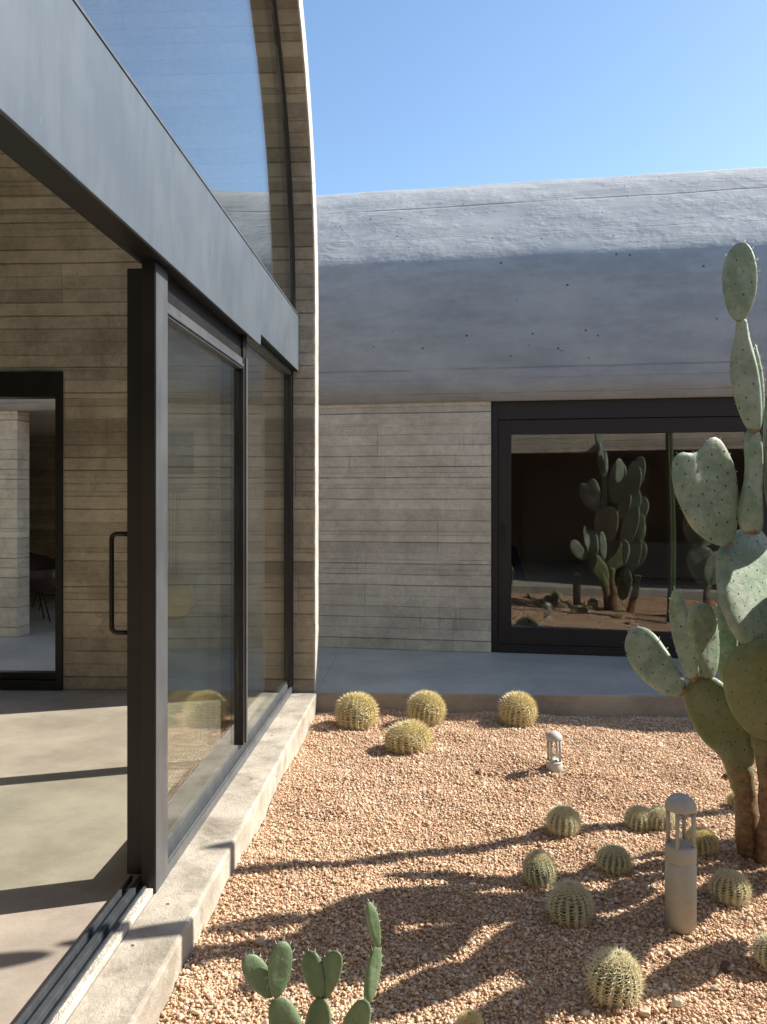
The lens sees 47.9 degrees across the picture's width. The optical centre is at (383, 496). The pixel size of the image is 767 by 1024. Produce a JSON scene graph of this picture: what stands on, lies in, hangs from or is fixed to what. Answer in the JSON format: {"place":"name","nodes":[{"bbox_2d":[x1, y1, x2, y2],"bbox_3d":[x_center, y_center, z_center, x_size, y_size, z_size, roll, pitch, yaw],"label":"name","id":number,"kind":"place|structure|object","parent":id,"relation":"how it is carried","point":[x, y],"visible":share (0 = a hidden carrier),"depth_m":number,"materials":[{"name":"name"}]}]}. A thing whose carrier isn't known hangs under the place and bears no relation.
{"place":"outdoors","nodes":[
{"label":"outdoors","id":0,"kind":"place"},
{"bbox_2d":[0,690,274,1023],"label":"floor","id":1,"kind":"structure","parent":0,"point":[64,876],"depth_m":4.16,"materials":[{"name":"concrete"}]},
{"bbox_2d":[0,631,719,695],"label":"terrace","id":2,"kind":"structure","parent":0,"point":[344,670],"depth_m":7.42,"materials":[{"name":"concrete"}]},
{"bbox_2d":[316,693,688,717],"bbox_3d":[4.403,1.595,6.412,9.846,0.189,0.029,0,0,2],"label":"terrace step","id":3,"kind":"object","parent":2,"relation":"attached to","point":[613,705],"visible":0.49,"depth_m":6.50,"materials":[{"name":"grey concrete"}]},
{"bbox_2d":[303,0,766,194],"label":"sky","id":4,"kind":"structure","parent":0,"point":[405,94],"materials":[{"name":"blue"}]},
{"label":"ground","id":5,"kind":"structure","parent":0,"visible":0},
{"bbox_2d":[0,0,318,1023],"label":"vaulted building","id":6,"kind":"structure","parent":5,"relation":"on","point":[158,246],"depth_m":5.91,"materials":[{"name":"concrete"}]},
{"bbox_2d":[0,371,62,689],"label":"doorway","id":7,"kind":"structure","parent":6,"relation":"in","point":[21,384],"depth_m":6.67,"materials":[{"name":"black metal"}]},
{"bbox_2d":[109,268,234,873],"bbox_3d":[-0.964,0.291,4.148,0.149,2.348,1.610,0,0,3],"label":"sliding door","id":8,"kind":"structure","parent":6,"relation":"in","point":[185,794],"depth_m":3.34,"materials":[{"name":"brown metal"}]},
{"bbox_2d":[142,260,292,893],"bbox_3d":[-0.802,0.273,4.928,0.066,2.452,3.353,0,0,3],"label":"fixed window","id":9,"kind":"structure","parent":6,"relation":"in","point":[165,302],"depth_m":3.40,"materials":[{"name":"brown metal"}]},
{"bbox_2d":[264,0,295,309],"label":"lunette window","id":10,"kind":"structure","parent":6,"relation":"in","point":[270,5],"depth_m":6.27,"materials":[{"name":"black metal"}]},
{"bbox_2d":[0,167,766,657],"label":"long vaulted building","id":11,"kind":"structure","parent":5,"relation":"on","point":[478,345],"depth_m":8.42,"materials":[{"name":"concrete"}]},
{"bbox_2d":[29,553,54,621],"bbox_3d":[-4.200,1.100,10.300,0.703,0.802,0.740,0,0,-33],"label":"tub chair","id":12,"kind":"object","parent":11,"relation":"on","point":[41,573],"visible":0.56,"depth_m":10.19,"materials":[{"name":"brown leather"}]},
{"bbox_2d":[29,551,54,609],"bbox_3d":[-4.485,1.100,11.600,0.740,0.802,0.703,0,0,-35],"label":"tub chair","id":13,"kind":"object","parent":11,"relation":"on","point":[37,592],"visible":0.09,"depth_m":11.63,"materials":[{"name":"brown leather"}]},
{"bbox_2d":[511,545,573,627],"bbox_3d":[1.576,0.996,9.087,0.685,1.000,0.522,0,0,-18],"label":"sling chair","id":14,"kind":"object","parent":11,"relation":"in","point":[521,590],"visible":0.71,"depth_m":8.97,"materials":[{"name":"brown leather"}]},
{"bbox_2d":[491,397,766,657],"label":"window","id":15,"kind":"structure","parent":11,"relation":"in","point":[707,414],"depth_m":8.18,"materials":[{"name":"black metal"}]},
{"bbox_2d":[157,708,766,1023],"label":"gravel bed","id":16,"kind":"object","parent":5,"relation":"on","point":[433,983],"visible":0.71,"depth_m":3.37,"materials":[{"name":"beige gravel"}]},
{"bbox_2d":[254,937,265,946],"bbox_3d":[-0.448,1.619,3.138,0.041,0.028,0.045,0,0,3],"label":"rock","id":17,"kind":"object","parent":16,"relation":"on","point":[260,941],"visible":1,"depth_m":3.12,"materials":[{"name":"beige stone"}]},
{"bbox_2d":[239,898,382,1023],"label":"prickly pear","id":18,"kind":"object","parent":16,"relation":"on","point":[271,979],"visible":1,"depth_m":2.44,"materials":[{"name":"green plant"}]},
{"bbox_2d":[333,691,379,730],"bbox_3d":[-0.194,1.553,6.229,0.366,0.304,0.361,3,-8,-22],"label":"barrel cactus","id":19,"kind":"object","parent":16,"relation":"on","point":[357,710],"visible":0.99,"depth_m":6.13,"materials":[{"name":"plant"}]},
{"bbox_2d":[381,717,433,754],"bbox_3d":[0.160,1.565,5.593,0.366,0.242,0.363,-9,3,-28],"label":"barrel cactus","id":20,"kind":"object","parent":16,"relation":"on","point":[412,736],"visible":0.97,"depth_m":5.51,"materials":[{"name":"plant"}]},
{"bbox_2d":[404,688,447,725],"bbox_3d":[0.314,1.536,6.248,0.321,0.280,0.316,8,4,8],"label":"barrel cactus","id":21,"kind":"object","parent":16,"relation":"on","point":[426,707],"visible":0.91,"depth_m":6.17,"materials":[{"name":"plant"}]},
{"bbox_2d":[455,1008,484,1023],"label":"barrel cactus","id":22,"kind":"object","parent":16,"relation":"on","point":[469,1016],"visible":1,"depth_m":2.63,"materials":[{"name":"plant"}]},
{"bbox_2d":[496,690,538,727],"bbox_3d":[0.973,1.542,6.239,0.324,0.280,0.329,6,9,15],"label":"barrel cactus","id":23,"kind":"object","parent":16,"relation":"on","point":[517,708],"visible":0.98,"depth_m":6.16,"materials":[{"name":"plant"}]},
{"bbox_2d":[520,848,558,887],"bbox_3d":[0.665,1.596,3.694,0.174,0.172,0.171,-8,-6,-8],"label":"barrel cactus","id":24,"kind":"object","parent":16,"relation":"on","point":[539,869],"visible":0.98,"depth_m":3.65,"materials":[{"name":"plant"}]},
{"bbox_2d":[546,731,562,772],"bbox_3d":[1.013,1.522,5.123,0.098,0.255,0.098,0,0,-9],"label":"bollard light","id":25,"kind":"object","parent":16,"relation":"on","point":[553,764],"visible":0.98,"depth_m":5.09,"materials":[{"name":"white metal"}]},
{"bbox_2d":[543,803,581,837],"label":"barrel cactus","id":26,"kind":"object","parent":16,"relation":"on","point":[564,821],"visible":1,"depth_m":4.15,"materials":[{"name":"plant"}]},
{"bbox_2d":[543,878,596,928],"bbox_3d":[0.727,1.584,3.359,0.217,0.180,0.213,2,-4,-35],"label":"barrel cactus","id":27,"kind":"object","parent":16,"relation":"on","point":[570,903],"visible":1,"depth_m":3.31,"materials":[{"name":"plant"}]},
{"bbox_2d":[594,843,634,874],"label":"barrel cactus","id":28,"kind":"object","parent":16,"relation":"on","point":[612,858],"visible":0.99,"depth_m":3.75,"materials":[{"name":"plant"}]},
{"bbox_2d":[582,944,647,1009],"bbox_3d":[0.761,1.586,2.843,0.216,0.194,0.212,11,0,30],"label":"barrel cactus","id":29,"kind":"object","parent":16,"relation":"on","point":[614,975],"visible":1,"depth_m":2.79,"materials":[{"name":"plant"}]},
{"bbox_2d":[623,804,653,831],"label":"barrel cactus","id":30,"kind":"object","parent":16,"relation":"on","point":[636,818],"visible":0.97,"depth_m":4.25,"materials":[{"name":"plant"}]},
{"bbox_2d":[638,1005,650,1016],"bbox_3d":[0.834,1.644,2.752,0.037,0.030,0.040,0,0,28],"label":"rock","id":31,"kind":"object","parent":16,"relation":"on","point":[644,1011],"visible":1,"depth_m":2.74,"materials":[{"name":"beige stone"}]},
{"bbox_2d":[647,803,674,830],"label":"barrel cactus","id":32,"kind":"object","parent":16,"relation":"on","point":[658,819],"visible":0.78,"depth_m":4.23,"materials":[{"name":"plant"}]},
{"bbox_2d":[671,996,685,1007],"bbox_3d":[0.952,1.639,2.789,0.045,0.031,0.049,0,0,3],"label":"rock","id":33,"kind":"object","parent":16,"relation":"on","point":[677,1002],"visible":1,"depth_m":2.78,"materials":[{"name":"beige stone"}]},
{"bbox_2d":[665,793,696,933],"bbox_3d":[1.139,1.395,3.308,0.118,0.509,0.118,0,0,-11],"label":"bollard light","id":34,"kind":"object","parent":16,"relation":"on","point":[680,886],"visible":1,"depth_m":3.26,"materials":[{"name":"grey metal"}]},
{"bbox_2d":[625,242,766,864],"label":"prickly pear","id":35,"kind":"object","parent":16,"relation":"on","point":[727,712],"visible":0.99,"depth_m":3.75,"materials":[{"name":"green plant"}]},
{"bbox_2d":[680,825,720,855],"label":"barrel cactus","id":36,"kind":"object","parent":16,"relation":"on","point":[707,842],"visible":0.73,"depth_m":3.90,"materials":[{"name":"plant"}]},
{"bbox_2d":[710,985,717,990],"bbox_3d":[1.114,1.655,2.905,0.031,0.018,0.024,0,0,3],"label":"rock","id":37,"kind":"object","parent":16,"relation":"on","point":[713,987],"visible":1,"depth_m":2.90,"materials":[{"name":"beige stone"}]},
{"bbox_2d":[719,960,733,971],"bbox_3d":[1.201,1.645,3.018,0.050,0.031,0.045,0,0,3],"label":"rock","id":38,"kind":"object","parent":16,"relation":"on","point":[726,966],"visible":1,"depth_m":3.01,"materials":[{"name":"brown stone"}]},
{"bbox_2d":[706,866,752,908],"bbox_3d":[1.403,1.583,3.494,0.188,0.156,0.193,11,-11,-37],"label":"barrel cactus","id":39,"kind":"object","parent":16,"relation":"on","point":[727,886],"visible":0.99,"depth_m":3.45,"materials":[{"name":"plant"}]},
{"bbox_2d":[725,790,734,807],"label":"barrel cactus","id":40,"kind":"object","parent":16,"relation":"on","point":[730,798],"visible":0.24,"depth_m":4.55,"materials":[{"name":"plant"}]},
{"bbox_2d":[751,931,766,968],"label":"barrel cactus","id":41,"kind":"object","parent":16,"relation":"on","point":[759,947],"visible":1,"depth_m":3.02,"materials":[{"name":"plant"}]}
]}

